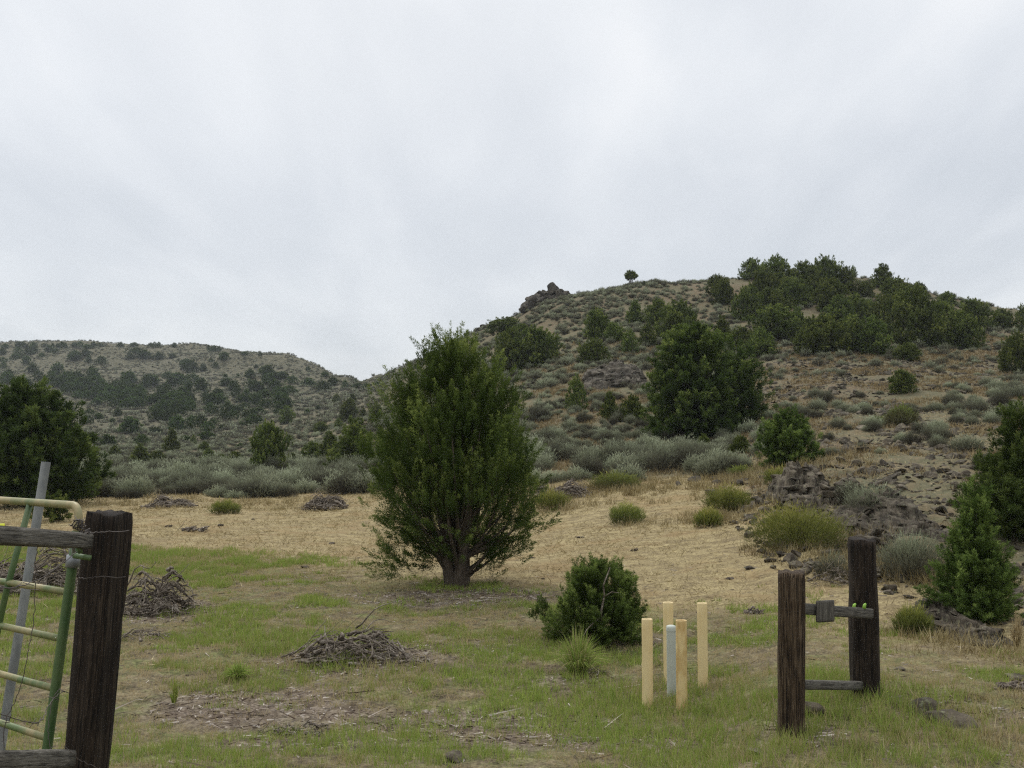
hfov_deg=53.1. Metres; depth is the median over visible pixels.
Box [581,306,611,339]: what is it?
juniper tree
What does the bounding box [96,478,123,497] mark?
sagebrush
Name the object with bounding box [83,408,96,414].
juniper tree
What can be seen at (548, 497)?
rabbitbrush
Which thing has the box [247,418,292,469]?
juniper tree
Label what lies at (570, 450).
sagebrush
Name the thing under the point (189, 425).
juniper tree
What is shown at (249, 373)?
juniper tree
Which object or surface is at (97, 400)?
juniper tree
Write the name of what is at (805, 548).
rock
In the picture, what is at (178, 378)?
juniper tree
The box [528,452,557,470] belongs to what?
sagebrush
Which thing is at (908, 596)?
rock
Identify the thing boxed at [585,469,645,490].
rabbitbrush
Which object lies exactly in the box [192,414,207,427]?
juniper tree
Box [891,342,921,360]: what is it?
juniper tree
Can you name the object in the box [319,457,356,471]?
sagebrush
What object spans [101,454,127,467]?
sagebrush
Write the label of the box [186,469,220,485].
sagebrush
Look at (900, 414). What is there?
sagebrush
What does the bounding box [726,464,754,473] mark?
shrub
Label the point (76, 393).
juniper tree
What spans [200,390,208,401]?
juniper tree
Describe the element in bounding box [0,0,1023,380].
sky
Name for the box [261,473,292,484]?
sagebrush
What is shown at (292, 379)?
juniper tree
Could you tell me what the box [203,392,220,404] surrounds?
juniper tree
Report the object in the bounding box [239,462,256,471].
sagebrush
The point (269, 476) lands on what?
sagebrush
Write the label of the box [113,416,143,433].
juniper tree
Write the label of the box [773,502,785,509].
rock
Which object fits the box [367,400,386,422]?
juniper tree
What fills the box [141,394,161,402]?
juniper tree
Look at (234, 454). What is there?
juniper tree
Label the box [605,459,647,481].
sagebrush
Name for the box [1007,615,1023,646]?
bunchgrass
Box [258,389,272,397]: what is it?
juniper tree
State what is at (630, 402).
juniper tree
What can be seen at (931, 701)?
boulder
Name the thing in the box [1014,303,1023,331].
juniper tree
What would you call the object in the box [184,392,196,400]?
juniper tree
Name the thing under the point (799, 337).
juniper tree
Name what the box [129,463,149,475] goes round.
sagebrush
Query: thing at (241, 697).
wood chips
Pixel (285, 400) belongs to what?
juniper tree
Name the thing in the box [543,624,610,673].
bunchgrass
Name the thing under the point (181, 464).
sagebrush
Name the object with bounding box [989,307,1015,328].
juniper tree
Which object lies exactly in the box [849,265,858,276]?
juniper tree
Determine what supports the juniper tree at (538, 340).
on the ground at (646, 555)
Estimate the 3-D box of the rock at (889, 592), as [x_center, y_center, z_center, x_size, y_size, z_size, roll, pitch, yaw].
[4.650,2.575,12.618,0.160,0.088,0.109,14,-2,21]
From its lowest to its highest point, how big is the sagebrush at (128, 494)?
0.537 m
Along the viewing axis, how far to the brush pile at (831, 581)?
13.24 m
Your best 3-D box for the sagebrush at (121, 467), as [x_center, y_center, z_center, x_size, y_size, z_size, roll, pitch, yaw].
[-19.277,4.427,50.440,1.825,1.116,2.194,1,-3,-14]
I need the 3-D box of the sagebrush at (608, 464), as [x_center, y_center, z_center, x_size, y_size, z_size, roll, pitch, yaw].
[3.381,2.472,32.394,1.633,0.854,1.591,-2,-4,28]
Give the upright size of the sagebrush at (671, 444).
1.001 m
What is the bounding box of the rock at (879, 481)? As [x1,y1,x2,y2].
[873,480,884,484]
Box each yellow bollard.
[642,618,652,707]
[663,601,672,682]
[676,619,687,712]
[697,602,707,687]
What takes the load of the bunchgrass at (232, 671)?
on the ground at (646, 555)
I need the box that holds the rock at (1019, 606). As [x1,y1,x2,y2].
[1014,601,1023,607]
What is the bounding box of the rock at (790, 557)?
[783,552,797,562]
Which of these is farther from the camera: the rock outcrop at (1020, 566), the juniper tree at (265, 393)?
the juniper tree at (265, 393)
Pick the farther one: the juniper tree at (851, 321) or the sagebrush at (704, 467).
the juniper tree at (851, 321)
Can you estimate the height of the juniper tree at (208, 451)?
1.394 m
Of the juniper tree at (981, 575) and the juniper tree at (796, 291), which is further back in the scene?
the juniper tree at (796, 291)
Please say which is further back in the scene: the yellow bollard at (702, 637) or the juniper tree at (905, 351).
the juniper tree at (905, 351)
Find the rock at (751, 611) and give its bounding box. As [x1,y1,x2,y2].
[743,606,764,614]
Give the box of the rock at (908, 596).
[902,595,917,598]
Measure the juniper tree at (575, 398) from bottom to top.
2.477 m
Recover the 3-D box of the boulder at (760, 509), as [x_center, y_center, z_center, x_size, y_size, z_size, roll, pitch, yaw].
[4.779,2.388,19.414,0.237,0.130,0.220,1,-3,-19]
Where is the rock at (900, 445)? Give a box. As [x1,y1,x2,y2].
[896,443,906,448]
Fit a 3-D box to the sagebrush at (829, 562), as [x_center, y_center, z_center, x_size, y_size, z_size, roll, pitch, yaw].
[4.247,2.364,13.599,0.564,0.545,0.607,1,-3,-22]
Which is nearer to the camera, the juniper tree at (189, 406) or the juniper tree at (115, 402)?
the juniper tree at (189, 406)
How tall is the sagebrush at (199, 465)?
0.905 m
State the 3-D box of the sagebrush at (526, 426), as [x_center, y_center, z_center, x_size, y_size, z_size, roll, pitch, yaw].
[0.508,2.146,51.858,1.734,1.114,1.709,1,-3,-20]
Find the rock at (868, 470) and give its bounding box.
[863,468,876,475]
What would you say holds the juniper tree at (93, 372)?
on the ground at (646, 555)
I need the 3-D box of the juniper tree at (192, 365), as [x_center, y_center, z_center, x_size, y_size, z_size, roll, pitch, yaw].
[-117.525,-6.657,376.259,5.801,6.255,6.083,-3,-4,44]
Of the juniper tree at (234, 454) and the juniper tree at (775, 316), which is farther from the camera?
the juniper tree at (775, 316)
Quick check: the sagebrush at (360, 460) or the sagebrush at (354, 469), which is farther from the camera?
the sagebrush at (360, 460)
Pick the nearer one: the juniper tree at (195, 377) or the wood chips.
the wood chips
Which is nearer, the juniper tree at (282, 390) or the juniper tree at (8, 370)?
the juniper tree at (282, 390)
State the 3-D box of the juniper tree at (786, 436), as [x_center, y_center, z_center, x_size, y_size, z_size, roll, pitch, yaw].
[7.099,1.390,26.248,1.825,1.876,1.580,2,-4,-28]
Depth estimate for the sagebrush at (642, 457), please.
32.37 m
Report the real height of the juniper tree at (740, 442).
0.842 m
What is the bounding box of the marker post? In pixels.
[666,625,675,696]
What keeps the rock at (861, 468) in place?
on the ground at (646, 555)
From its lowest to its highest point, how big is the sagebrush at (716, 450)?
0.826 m
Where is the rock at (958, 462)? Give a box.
[953,460,966,464]
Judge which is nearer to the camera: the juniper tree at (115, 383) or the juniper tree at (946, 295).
the juniper tree at (946, 295)
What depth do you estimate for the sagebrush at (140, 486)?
36.66 m
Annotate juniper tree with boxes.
[0,348,6,354]
[0,361,8,368]
[0,371,16,383]
[0,373,117,507]
[2,368,14,377]
[9,353,19,359]
[13,347,22,353]
[20,355,33,364]
[23,347,35,353]
[23,350,37,354]
[24,363,38,372]
[28,345,39,352]
[28,370,45,380]
[41,371,59,383]
[43,345,53,351]
[49,361,65,374]
[51,376,65,387]
[60,372,69,381]
[66,353,75,359]
[70,390,81,397]
[71,353,80,359]
[72,369,85,377]
[75,341,83,346]
[77,390,94,398]
[78,348,92,355]
[81,414,94,423]
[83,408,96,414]
[84,355,91,362]
[84,365,96,376]
[86,367,101,377]
[90,398,102,404]
[93,355,108,364]
[93,433,117,445]
[94,412,103,418]
[96,381,112,390]
[98,379,106,385]
[105,396,118,403]
[107,398,120,406]
[108,445,120,454]
[110,381,122,387]
[112,408,121,415]
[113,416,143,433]
[116,342,124,346]
[117,398,136,407]
[120,369,137,382]
[124,347,151,354]
[124,353,135,359]
[128,443,152,462]
[130,397,143,405]
[131,396,147,406]
[133,433,150,443]
[136,349,152,358]
[139,373,152,388]
[141,374,161,385]
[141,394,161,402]
[146,406,165,420]
[149,426,163,434]
[149,450,166,460]
[151,352,165,359]
[152,382,174,392]
[154,387,170,393]
[160,371,170,378]
[161,427,180,451]
[162,408,173,420]
[165,374,176,386]
[166,372,184,383]
[166,414,185,430]
[168,353,176,357]
[173,372,183,383]
[176,386,188,392]
[178,372,204,384]
[179,358,190,370]
[182,399,196,411]
[183,380,193,391]
[184,358,199,372]
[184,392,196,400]
[184,423,195,428]
[185,414,196,424]
[190,434,197,444]
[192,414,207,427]
[193,377,210,391]
[195,431,215,439]
[198,440,211,450]
[199,363,206,370]
[199,420,215,431]
[199,448,214,458]
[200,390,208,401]
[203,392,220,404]
[203,402,212,412]
[208,418,218,424]
[211,361,218,367]
[211,404,219,413]
[212,387,224,393]
[215,393,229,402]
[217,409,230,418]
[218,378,231,385]
[219,352,229,359]
[220,401,232,412]
[225,450,242,460]
[226,380,241,391]
[226,405,244,412]
[227,408,239,419]
[231,384,239,397]
[235,395,247,402]
[240,410,249,418]
[240,413,264,424]
[241,389,251,401]
[243,379,262,387]
[244,368,255,378]
[247,381,265,391]
[247,407,259,413]
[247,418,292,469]
[248,392,262,401]
[248,393,260,404]
[248,407,266,413]
[250,419,258,424]
[256,398,275,407]
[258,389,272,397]
[259,364,276,378]
[260,372,275,383]
[267,379,283,389]
[270,387,286,396]
[271,391,286,402]
[274,371,288,379]
[275,387,288,396]
[275,402,283,409]
[276,395,294,407]
[278,405,295,423]
[282,434,293,442]
[284,374,299,383]
[284,384,299,392]
[300,378,315,385]
[301,440,320,458]
[311,421,329,431]
[312,380,331,390]
[314,430,338,456]
[320,371,328,376]
[323,414,377,466]
[327,377,338,385]
[331,393,340,402]
[334,418,342,428]
[339,397,358,420]
[341,380,348,387]
[342,321,561,587]
[348,393,356,400]
[351,383,362,387]
[359,407,365,415]
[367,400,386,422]
[483,316,519,333]
[489,326,529,371]
[509,323,530,337]
[509,323,564,366]
[563,373,588,409]
[576,337,612,363]
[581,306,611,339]
[597,391,618,418]
[603,321,624,340]
[619,327,640,352]
[619,394,646,421]
[624,270,638,282]
[625,299,645,323]
[637,323,657,345]
[639,321,754,440]
[642,297,671,325]
[652,297,704,338]
[695,433,709,444]
[703,273,729,295]
[710,277,736,304]
[711,315,730,339]
[714,339,778,424]
[722,324,752,350]
[725,283,765,320]
[727,433,750,455]
[733,337,780,357]
[735,257,764,279]
[742,303,802,338]
[746,327,777,352]
[748,266,784,292]
[753,403,825,467]
[754,254,790,287]
[757,286,796,310]
[774,274,815,306]
[782,259,822,283]
[784,306,808,337]
[790,311,856,352]
[791,323,823,354]
[802,274,826,303]
[810,276,852,311]
[814,253,843,286]
[819,294,857,321]
[837,265,859,292]
[837,313,875,351]
[847,291,869,319]
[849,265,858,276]
[851,280,875,296]
[854,313,893,354]
[864,298,874,316]
[866,293,896,327]
[869,263,896,286]
[873,275,913,302]
[880,283,950,346]
[886,368,918,393]
[891,288,908,303]
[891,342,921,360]
[913,281,928,293]
[913,474,1023,624]
[921,297,970,347]
[935,290,958,304]
[947,395,1023,542]
[949,313,988,348]
[953,296,993,328]
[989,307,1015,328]
[996,330,1023,373]
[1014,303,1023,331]
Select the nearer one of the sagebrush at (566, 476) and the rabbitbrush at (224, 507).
the rabbitbrush at (224, 507)
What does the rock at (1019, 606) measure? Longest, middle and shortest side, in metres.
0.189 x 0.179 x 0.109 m
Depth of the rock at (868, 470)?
22.08 m
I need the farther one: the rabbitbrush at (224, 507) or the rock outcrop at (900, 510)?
the rabbitbrush at (224, 507)
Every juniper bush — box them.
[29,489,72,522]
[527,552,647,646]
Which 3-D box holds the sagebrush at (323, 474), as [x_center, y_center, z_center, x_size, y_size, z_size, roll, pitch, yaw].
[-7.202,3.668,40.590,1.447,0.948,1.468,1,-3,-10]
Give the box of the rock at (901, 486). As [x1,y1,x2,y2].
[895,484,907,489]
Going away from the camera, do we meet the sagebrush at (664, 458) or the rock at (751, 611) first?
the rock at (751, 611)
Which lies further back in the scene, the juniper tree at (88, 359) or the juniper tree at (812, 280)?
the juniper tree at (88, 359)
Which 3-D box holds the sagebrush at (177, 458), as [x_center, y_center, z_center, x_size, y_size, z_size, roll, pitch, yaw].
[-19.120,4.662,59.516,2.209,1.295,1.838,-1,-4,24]
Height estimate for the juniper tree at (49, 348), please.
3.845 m
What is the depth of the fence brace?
6.86 m
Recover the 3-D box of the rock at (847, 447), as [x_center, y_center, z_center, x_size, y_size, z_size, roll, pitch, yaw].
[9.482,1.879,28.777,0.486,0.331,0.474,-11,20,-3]
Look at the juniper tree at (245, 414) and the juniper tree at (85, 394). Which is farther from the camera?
the juniper tree at (85, 394)
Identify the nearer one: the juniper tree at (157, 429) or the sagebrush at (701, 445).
the sagebrush at (701, 445)
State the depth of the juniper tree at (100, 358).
407.11 m
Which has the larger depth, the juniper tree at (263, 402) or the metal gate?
the juniper tree at (263, 402)
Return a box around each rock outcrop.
[519,282,571,313]
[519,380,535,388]
[582,359,646,389]
[766,461,845,511]
[800,561,845,579]
[825,487,949,544]
[864,528,888,551]
[877,560,899,578]
[912,597,1012,648]
[1008,562,1023,573]
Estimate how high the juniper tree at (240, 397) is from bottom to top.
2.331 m
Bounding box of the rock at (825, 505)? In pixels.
[816,503,832,511]
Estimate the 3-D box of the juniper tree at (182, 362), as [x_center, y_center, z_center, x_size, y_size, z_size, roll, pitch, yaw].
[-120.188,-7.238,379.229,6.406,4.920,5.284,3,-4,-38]
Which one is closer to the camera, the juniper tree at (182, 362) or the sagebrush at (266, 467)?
the sagebrush at (266, 467)
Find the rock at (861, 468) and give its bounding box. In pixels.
[851,466,866,474]
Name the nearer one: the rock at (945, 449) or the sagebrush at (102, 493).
the rock at (945, 449)
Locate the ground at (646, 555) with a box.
[0,277,1023,767]
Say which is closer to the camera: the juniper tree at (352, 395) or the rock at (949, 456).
the rock at (949, 456)
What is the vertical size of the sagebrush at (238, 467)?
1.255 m
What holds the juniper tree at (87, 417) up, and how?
on the ground at (646, 555)
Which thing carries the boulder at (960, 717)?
on the ground at (646, 555)
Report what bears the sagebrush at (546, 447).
on the ground at (646, 555)
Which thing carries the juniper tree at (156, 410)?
on the ground at (646, 555)
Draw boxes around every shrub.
[555,423,577,433]
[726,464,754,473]
[759,464,782,484]
[832,476,869,504]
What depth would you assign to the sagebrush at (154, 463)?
55.28 m
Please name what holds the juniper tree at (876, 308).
on the ground at (646, 555)
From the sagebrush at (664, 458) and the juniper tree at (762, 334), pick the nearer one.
the sagebrush at (664, 458)
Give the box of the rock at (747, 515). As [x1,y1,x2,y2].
[744,513,758,518]
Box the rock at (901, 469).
[894,468,905,473]
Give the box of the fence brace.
[777,536,879,738]
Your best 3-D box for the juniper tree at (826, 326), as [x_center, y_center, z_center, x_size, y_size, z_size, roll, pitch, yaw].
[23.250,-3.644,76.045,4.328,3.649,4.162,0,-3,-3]
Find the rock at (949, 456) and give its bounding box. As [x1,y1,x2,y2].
[946,453,956,458]
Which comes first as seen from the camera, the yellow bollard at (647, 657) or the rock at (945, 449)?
the yellow bollard at (647, 657)
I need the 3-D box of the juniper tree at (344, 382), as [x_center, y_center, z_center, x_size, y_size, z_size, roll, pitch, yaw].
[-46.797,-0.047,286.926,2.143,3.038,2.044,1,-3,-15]
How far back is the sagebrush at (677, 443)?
35.11 m
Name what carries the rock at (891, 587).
on the ground at (646, 555)
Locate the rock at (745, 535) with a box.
[744,531,754,537]
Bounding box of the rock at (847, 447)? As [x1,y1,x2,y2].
[842,444,853,450]
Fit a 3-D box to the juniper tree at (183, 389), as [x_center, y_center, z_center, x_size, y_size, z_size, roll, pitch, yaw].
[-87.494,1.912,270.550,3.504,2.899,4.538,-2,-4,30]
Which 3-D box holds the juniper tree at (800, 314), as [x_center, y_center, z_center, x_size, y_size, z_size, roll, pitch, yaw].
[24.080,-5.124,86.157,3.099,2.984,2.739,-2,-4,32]
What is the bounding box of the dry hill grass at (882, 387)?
[398,333,1023,542]
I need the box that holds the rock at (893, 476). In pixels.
[882,474,897,478]
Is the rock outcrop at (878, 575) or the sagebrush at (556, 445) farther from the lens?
the sagebrush at (556, 445)
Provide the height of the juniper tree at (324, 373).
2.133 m
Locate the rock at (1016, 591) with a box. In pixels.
[1010,589,1023,597]
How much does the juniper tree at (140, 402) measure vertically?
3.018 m
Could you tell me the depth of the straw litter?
21.43 m
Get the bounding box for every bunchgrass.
[167,676,179,703]
[219,661,254,678]
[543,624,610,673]
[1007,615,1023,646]
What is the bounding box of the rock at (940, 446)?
[935,444,946,449]
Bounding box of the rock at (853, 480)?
[847,477,859,483]
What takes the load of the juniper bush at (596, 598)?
on the ground at (646, 555)
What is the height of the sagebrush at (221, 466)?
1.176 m
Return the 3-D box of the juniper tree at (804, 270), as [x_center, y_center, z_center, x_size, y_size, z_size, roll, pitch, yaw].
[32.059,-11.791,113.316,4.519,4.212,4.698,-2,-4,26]
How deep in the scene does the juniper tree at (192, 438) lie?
138.67 m
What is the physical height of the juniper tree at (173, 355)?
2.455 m
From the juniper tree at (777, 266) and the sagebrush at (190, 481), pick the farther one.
the juniper tree at (777, 266)
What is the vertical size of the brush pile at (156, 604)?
1.191 m
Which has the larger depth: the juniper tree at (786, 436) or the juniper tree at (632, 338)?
the juniper tree at (632, 338)
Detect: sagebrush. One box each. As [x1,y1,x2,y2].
[87,473,117,497]
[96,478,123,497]
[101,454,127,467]
[107,463,137,475]
[108,466,128,481]
[111,473,156,498]
[113,486,142,499]
[117,461,141,473]
[121,467,161,488]
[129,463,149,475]
[141,457,168,470]
[143,463,181,480]
[147,465,179,486]
[158,469,194,488]
[166,457,200,475]
[167,454,195,465]
[170,475,206,494]
[171,454,197,466]
[173,481,203,494]
[181,465,213,478]
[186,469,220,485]
[192,462,205,469]
[195,473,233,492]
[196,454,225,466]
[202,483,235,497]
[210,458,230,471]
[213,467,236,478]
[214,471,234,482]
[214,477,254,497]
[219,455,246,464]
[222,488,248,498]
[223,458,253,475]
[226,455,252,467]
[231,472,252,481]
[236,467,259,477]
[237,475,279,497]
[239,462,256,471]
[243,475,295,497]
[244,466,288,485]
[248,468,275,478]
[253,464,280,471]
[255,453,287,469]
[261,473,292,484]
[272,467,310,487]
[272,480,298,497]
[283,463,306,473]
[289,461,321,473]
[290,476,324,493]
[291,457,319,469]
[296,454,321,465]
[296,466,313,481]
[301,468,318,482]
[304,468,344,486]
[312,467,337,484]
[318,469,343,493]
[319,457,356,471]
[322,467,371,494]
[331,454,353,466]
[337,459,367,474]
[340,472,382,493]
[349,454,374,469]
[514,419,537,433]
[523,433,543,443]
[523,440,560,461]
[524,440,556,455]
[528,434,551,445]
[528,437,553,450]
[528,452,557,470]
[528,454,547,472]
[530,467,548,484]
[541,468,563,482]
[546,436,576,459]
[556,441,580,459]
[558,464,596,480]
[569,443,612,462]
[576,440,611,454]
[593,437,628,463]
[600,450,642,473]
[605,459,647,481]
[607,450,648,479]
[613,439,642,455]
[628,439,671,463]
[631,447,657,470]
[642,441,684,471]
[648,438,676,453]
[670,432,702,457]
[671,440,714,468]
[674,438,705,457]
[680,450,706,473]
[689,439,710,449]
[692,455,712,475]
[693,448,741,476]
[698,444,739,458]
[699,440,726,455]
[710,451,746,474]
[727,449,753,466]
[810,544,847,580]
[829,480,905,512]
[874,415,886,424]
[876,527,945,582]
[883,401,921,425]
[918,420,953,440]
[947,431,987,451]
[969,450,987,468]
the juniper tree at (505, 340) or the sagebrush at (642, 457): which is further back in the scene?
the juniper tree at (505, 340)
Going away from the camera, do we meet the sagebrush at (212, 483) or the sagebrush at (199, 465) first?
the sagebrush at (212, 483)
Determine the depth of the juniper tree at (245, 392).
254.28 m
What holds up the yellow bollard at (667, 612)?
on the ground at (646, 555)
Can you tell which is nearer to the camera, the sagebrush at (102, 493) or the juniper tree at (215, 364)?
the sagebrush at (102, 493)
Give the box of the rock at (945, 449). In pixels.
[940,447,956,452]
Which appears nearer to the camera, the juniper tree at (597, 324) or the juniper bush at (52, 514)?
the juniper bush at (52, 514)
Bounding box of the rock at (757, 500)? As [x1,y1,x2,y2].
[755,498,763,506]
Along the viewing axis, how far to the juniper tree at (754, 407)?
44.75 m
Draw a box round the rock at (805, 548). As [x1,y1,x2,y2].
[798,546,811,550]
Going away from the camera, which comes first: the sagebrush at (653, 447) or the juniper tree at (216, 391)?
the sagebrush at (653, 447)
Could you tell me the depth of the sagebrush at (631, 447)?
35.38 m
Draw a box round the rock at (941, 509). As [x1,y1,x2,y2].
[935,505,947,513]
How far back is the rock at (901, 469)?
22.42 m
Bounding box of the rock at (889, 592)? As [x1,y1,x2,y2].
[883,589,893,594]
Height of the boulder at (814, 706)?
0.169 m
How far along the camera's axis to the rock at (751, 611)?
11.95 m
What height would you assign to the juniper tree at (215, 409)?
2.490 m
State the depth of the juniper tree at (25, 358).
414.19 m
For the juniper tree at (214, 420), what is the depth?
198.62 m
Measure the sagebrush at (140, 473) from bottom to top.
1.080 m
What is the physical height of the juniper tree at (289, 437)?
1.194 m
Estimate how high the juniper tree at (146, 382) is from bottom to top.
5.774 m
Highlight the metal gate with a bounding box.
[0,496,82,748]
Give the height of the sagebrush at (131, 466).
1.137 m
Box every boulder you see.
[445,750,465,762]
[744,565,754,569]
[750,747,762,753]
[758,507,770,511]
[776,551,784,556]
[799,566,811,574]
[805,701,825,716]
[909,697,937,715]
[923,709,977,728]
[1005,673,1023,680]
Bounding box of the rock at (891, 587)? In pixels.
[881,584,897,591]
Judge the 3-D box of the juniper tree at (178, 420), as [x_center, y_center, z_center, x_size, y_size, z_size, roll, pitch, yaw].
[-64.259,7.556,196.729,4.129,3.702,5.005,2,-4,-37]
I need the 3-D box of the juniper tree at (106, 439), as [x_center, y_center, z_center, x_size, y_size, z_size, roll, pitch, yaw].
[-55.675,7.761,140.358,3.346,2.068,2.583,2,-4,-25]
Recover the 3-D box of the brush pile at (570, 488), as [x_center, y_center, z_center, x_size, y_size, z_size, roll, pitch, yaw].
[1.324,2.730,26.251,1.722,1.249,1.225,0,-3,0]
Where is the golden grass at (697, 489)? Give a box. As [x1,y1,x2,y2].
[9,449,1023,759]
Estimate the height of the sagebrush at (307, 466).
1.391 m
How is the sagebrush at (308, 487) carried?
on the ground at (646, 555)
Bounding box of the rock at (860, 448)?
[857,447,869,451]
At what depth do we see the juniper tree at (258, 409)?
212.49 m
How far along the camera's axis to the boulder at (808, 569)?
14.04 m
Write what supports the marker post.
on the ground at (646, 555)
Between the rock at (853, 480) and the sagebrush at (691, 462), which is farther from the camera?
the sagebrush at (691, 462)
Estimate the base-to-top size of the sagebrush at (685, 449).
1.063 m
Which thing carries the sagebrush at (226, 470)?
on the ground at (646, 555)
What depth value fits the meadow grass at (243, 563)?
8.47 m
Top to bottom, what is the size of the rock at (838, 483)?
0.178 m
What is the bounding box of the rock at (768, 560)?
[764,558,775,561]
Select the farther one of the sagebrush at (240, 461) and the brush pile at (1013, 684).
the sagebrush at (240, 461)
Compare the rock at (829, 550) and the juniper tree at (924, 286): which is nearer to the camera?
the rock at (829, 550)
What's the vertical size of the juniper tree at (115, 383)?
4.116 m
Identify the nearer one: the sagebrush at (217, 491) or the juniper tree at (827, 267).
the sagebrush at (217, 491)
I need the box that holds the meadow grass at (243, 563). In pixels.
[0,543,1023,767]
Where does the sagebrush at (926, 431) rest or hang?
on the ground at (646, 555)
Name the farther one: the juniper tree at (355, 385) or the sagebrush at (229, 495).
the juniper tree at (355, 385)
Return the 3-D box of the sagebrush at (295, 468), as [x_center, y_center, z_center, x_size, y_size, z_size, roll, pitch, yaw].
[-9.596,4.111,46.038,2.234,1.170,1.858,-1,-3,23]
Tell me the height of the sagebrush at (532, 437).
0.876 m
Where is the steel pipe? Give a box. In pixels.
[0,461,50,749]
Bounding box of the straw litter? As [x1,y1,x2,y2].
[0,409,1023,686]
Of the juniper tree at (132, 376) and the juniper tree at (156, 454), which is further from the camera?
the juniper tree at (132, 376)
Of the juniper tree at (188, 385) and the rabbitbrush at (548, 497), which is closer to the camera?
the rabbitbrush at (548, 497)
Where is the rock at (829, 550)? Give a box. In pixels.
[819,549,835,554]
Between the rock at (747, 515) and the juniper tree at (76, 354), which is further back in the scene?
the juniper tree at (76, 354)
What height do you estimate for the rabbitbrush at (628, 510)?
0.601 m
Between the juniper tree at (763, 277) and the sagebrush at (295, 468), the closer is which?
the sagebrush at (295, 468)
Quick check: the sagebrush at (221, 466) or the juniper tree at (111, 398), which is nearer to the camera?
the sagebrush at (221, 466)
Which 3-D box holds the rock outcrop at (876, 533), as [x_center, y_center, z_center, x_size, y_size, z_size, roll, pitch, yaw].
[5.467,2.358,15.389,0.553,0.390,0.414,0,-3,0]
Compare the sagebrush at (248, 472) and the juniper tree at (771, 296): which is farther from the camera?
the juniper tree at (771, 296)
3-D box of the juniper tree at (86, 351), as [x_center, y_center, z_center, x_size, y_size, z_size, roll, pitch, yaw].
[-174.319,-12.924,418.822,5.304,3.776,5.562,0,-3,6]
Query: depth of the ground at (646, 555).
13.34 m
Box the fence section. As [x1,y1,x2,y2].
[0,510,132,767]
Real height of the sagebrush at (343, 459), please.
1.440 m
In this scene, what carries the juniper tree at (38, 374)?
on the ground at (646, 555)
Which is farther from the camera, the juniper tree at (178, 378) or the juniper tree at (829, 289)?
the juniper tree at (178, 378)
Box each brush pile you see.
[0,524,78,595]
[121,625,173,641]
[123,561,202,616]
[140,490,204,507]
[178,520,209,531]
[253,713,333,737]
[280,601,418,668]
[297,487,348,510]
[387,651,430,663]
[534,468,594,497]
[586,664,608,676]
[807,559,848,586]
[993,680,1023,691]
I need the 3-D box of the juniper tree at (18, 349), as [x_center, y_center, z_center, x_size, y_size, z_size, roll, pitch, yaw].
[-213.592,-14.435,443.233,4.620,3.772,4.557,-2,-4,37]
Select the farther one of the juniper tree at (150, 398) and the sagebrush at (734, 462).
the juniper tree at (150, 398)
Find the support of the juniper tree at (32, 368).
on the ground at (646, 555)
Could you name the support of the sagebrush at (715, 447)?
on the ground at (646, 555)
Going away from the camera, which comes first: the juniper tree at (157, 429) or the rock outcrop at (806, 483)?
the rock outcrop at (806, 483)
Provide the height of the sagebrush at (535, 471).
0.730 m
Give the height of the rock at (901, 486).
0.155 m
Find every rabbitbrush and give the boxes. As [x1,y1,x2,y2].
[205,496,241,513]
[532,485,573,509]
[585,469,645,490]
[606,499,649,524]
[691,503,723,526]
[699,481,754,511]
[738,494,859,552]
[889,600,938,635]
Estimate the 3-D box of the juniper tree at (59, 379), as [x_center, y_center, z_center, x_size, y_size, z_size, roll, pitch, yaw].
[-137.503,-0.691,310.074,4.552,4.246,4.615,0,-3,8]
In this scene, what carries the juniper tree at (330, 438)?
on the ground at (646, 555)
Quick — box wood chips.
[1,519,1023,767]
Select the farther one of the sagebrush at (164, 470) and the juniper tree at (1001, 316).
the juniper tree at (1001, 316)
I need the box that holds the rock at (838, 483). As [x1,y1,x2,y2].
[834,481,844,486]
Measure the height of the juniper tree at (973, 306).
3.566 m
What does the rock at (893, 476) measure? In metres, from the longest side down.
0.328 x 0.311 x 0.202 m
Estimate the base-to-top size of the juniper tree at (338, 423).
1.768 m
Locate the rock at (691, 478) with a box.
[687,476,700,481]
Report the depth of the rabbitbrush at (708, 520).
19.38 m
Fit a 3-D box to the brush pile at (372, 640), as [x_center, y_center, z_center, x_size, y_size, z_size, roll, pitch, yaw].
[-1.544,2.506,9.819,1.124,0.826,0.905,-2,-4,26]
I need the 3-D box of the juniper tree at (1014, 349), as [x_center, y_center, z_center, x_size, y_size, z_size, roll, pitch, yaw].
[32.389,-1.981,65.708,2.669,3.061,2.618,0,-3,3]
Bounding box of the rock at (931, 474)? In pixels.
[928,472,938,476]
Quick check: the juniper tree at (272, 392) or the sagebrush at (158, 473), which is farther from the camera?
the juniper tree at (272, 392)

